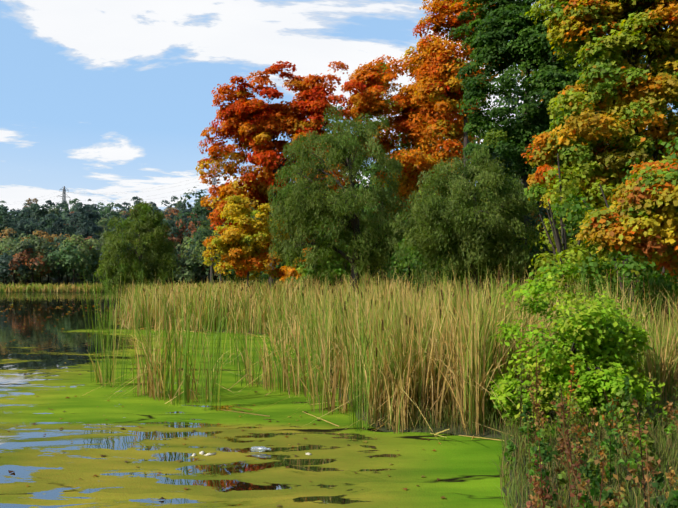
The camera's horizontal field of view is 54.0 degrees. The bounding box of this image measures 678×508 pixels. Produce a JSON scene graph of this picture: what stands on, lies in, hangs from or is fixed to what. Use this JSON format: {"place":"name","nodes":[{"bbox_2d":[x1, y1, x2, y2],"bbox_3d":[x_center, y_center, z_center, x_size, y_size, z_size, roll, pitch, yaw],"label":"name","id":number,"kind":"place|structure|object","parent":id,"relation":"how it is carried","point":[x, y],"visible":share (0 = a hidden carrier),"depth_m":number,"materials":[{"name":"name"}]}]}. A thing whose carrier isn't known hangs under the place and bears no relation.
{"place":"outdoors","nodes":[
{"label":"outdoors","id":0,"kind":"place"},
{"bbox_2d":[0,292,510,507],"bbox_3d":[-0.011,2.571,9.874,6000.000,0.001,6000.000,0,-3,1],"label":"pond water","id":1,"kind":"structure","parent":0,"point":[48,470],"depth_m":8.98,"materials":[{"name":"green liquid"}]},
{"bbox_2d":[0,304,440,506],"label":"floating leaves","id":2,"kind":"object","parent":1,"relation":"on","point":[278,505],"visible":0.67,"depth_m":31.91,"materials":[{"name":"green plant"}]},
{"bbox_2d":[7,393,473,499],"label":"floating leaves","id":3,"kind":"object","parent":1,"relation":"on","point":[214,464],"visible":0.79,"depth_m":8.77,"materials":[{"name":"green plant"}]},
{"bbox_2d":[251,446,270,451],"bbox_3d":[-0.985,2.470,8.420,0.270,0.070,0.072,-7,-5,20],"label":"plastic bottle","id":4,"kind":"object","parent":1,"relation":"on","point":[258,449],"visible":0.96,"depth_m":8.40,"materials":[{"name":"white plastic"}]},
{"bbox_2d":[123,324,512,440],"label":"fallen reeds","id":5,"kind":"object","parent":1,"relation":"on","point":[330,401],"visible":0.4,"depth_m":10.55,"materials":[{"name":"beige plant"}]},
{"bbox_2d":[0,215,677,507],"bbox_3d":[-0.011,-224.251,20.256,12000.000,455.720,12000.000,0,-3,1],"label":"ground","id":6,"kind":"structure","parent":0,"point":[53,280],"depth_m":9.50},
{"bbox_2d":[56,186,68,209],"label":"power pylon","id":7,"kind":"object","parent":6,"relation":"on","point":[63,194],"visible":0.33,"depth_m":565.04,"materials":[{"name":"grey metal"}]},
{"bbox_2d":[5,172,357,209],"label":"power line wires","id":8,"kind":"object","parent":7,"relation":"attached to","point":[131,198],"visible":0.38,"depth_m":503.76,"materials":[{"name":"grey metal"}]},
{"bbox_2d":[0,281,205,291],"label":"shore reeds","id":9,"kind":"object","parent":6,"relation":"on","point":[33,287],"visible":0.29,"depth_m":193.47,"materials":[{"name":"green plant"}]},
{"bbox_2d":[0,196,215,271],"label":"forest","id":10,"kind":"object","parent":6,"relation":"on","point":[90,219],"depth_m":254.09,"materials":[{"name":"green plant"}]},
{"bbox_2d":[0,227,226,285],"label":"forest","id":11,"kind":"object","parent":6,"relation":"on","point":[43,254],"depth_m":206.87,"materials":[{"name":"green plant"}]},
{"bbox_2d":[94,201,181,295],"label":"willow tree","id":12,"kind":"object","parent":6,"relation":"on","point":[155,242],"depth_m":84.18,"materials":[{"name":"green plant"}]},
{"bbox_2d":[205,167,220,209],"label":"power pylon","id":13,"kind":"object","parent":6,"relation":"on","point":[213,182],"visible":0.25,"depth_m":433.17,"materials":[{"name":"grey metal"}]},
{"bbox_2d":[78,263,384,431],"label":"reeds","id":14,"kind":"object","parent":6,"relation":"on","point":[188,392],"visible":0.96,"depth_m":12.52,"materials":[{"name":"green plant"}]},
{"bbox_2d":[202,194,289,294],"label":"tree","id":15,"kind":"object","parent":6,"relation":"on","point":[233,251],"depth_m":42.41,"materials":[{"name":"yellow plant"}]},
{"bbox_2d":[195,61,365,285],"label":"maple tree","id":16,"kind":"object","parent":6,"relation":"on","point":[248,131],"depth_m":49.06,"materials":[{"name":"orange plant"}]},
{"bbox_2d":[143,178,419,283],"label":"bank forest","id":17,"kind":"object","parent":6,"relation":"on","point":[202,230],"depth_m":108.83,"materials":[{"name":"green plant"}]},
{"bbox_2d":[267,104,424,291],"bbox_3d":[0.613,-2.442,38.210,9.424,12.573,7.418,0,-3,1],"label":"willow tree","id":18,"kind":"object","parent":6,"relation":"on","point":[293,217],"depth_m":37.25,"materials":[{"name":"green plant"}]},
{"bbox_2d":[110,256,677,442],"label":"reed bed","id":19,"kind":"object","parent":6,"relation":"on","point":[433,341],"visible":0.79,"depth_m":11.64,"materials":[{"name":"beige plant"}]},
{"bbox_2d":[341,55,490,221],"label":"maple tree","id":20,"kind":"object","parent":6,"relation":"on","point":[368,74],"depth_m":53.07,"materials":[{"name":"orange plant"}]},
{"bbox_2d":[221,190,618,293],"bbox_3d":[2.223,0.595,54.132,14.725,7.110,88.885,1,-3,-20],"label":"understory bush","id":21,"kind":"object","parent":6,"relation":"on","point":[404,269],"depth_m":36.40,"materials":[{"name":"green plant"}]},
{"bbox_2d":[400,0,499,178],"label":"maple tree","id":22,"kind":"object","parent":6,"relation":"on","point":[436,71],"depth_m":45.72,"materials":[{"name":"orange plant"}]},
{"bbox_2d":[389,147,539,294],"bbox_3d":[5.703,-0.715,29.533,6.830,8.247,5.730,0,-3,1],"label":"willow tree","id":23,"kind":"object","parent":6,"relation":"on","point":[506,225],"depth_m":29.12,"materials":[{"name":"green plant"}]},
{"bbox_2d":[292,0,677,275],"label":"forest","id":24,"kind":"object","parent":6,"relation":"on","point":[543,213],"depth_m":69.82,"materials":[{"name":"green plant"}]},
{"bbox_2d":[446,0,590,282],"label":"green tree","id":25,"kind":"object","parent":6,"relation":"on","point":[531,45],"depth_m":32.19,"materials":[{"name":"green plant"}]},
{"bbox_2d":[363,386,677,507],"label":"bank grass","id":26,"kind":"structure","parent":6,"relation":"on","point":[621,476],"depth_m":7.51,"materials":[{"name":"green plant"}]},
{"bbox_2d":[478,258,664,436],"bbox_3d":[3.263,1.457,9.468,2.516,2.820,1.924,2,-3,-31],"label":"green bush","id":27,"kind":"object","parent":6,"relation":"on","point":[597,324],"depth_m":9.18,"materials":[{"name":"green plant"}]},
{"bbox_2d":[504,376,677,507],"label":"bank plant","id":28,"kind":"object","parent":6,"relation":"on","point":[592,474],"visible":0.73,"depth_m":6.32,"materials":[{"name":"green plant"}]},
{"bbox_2d":[514,349,677,507],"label":"bank weeds","id":29,"kind":"object","parent":6,"relation":"on","point":[562,447],"visible":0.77,"depth_m":6.01,"materials":[{"name":"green plant"}]},
{"bbox_2d":[519,132,677,324],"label":"tree","id":30,"kind":"object","parent":6,"relation":"on","point":[582,257],"depth_m":18.19,"materials":[{"name":"green plant"}]},
{"bbox_2d":[521,0,677,253],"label":"maple tree","id":31,"kind":"object","parent":6,"relation":"on","point":[624,95],"depth_m":21.24,"materials":[{"name":"green plant"}]},
{"bbox_2d":[571,155,677,275],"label":"maple tree","id":32,"kind":"object","parent":6,"relation":"on","point":[640,218],"depth_m":13.44,"materials":[{"name":"yellow plant"}]},
{"bbox_2d":[664,489,677,507],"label":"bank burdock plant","id":33,"kind":"object","parent":6,"relation":"on","point":[673,493],"visible":0.62,"depth_m":5.06,"materials":[{"name":"green plant"}]},
{"bbox_2d":[0,0,677,211],"label":"sky","id":34,"kind":"structure","parent":0,"point":[99,99],"materials":[{"name":"blue"}]},
{"bbox_2d":[374,61,392,219],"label":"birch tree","id":35,"kind":"object","parent":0,"point":[383,71],"depth_m":70.61,"materials":[{"name":"orange plant"}]}
]}

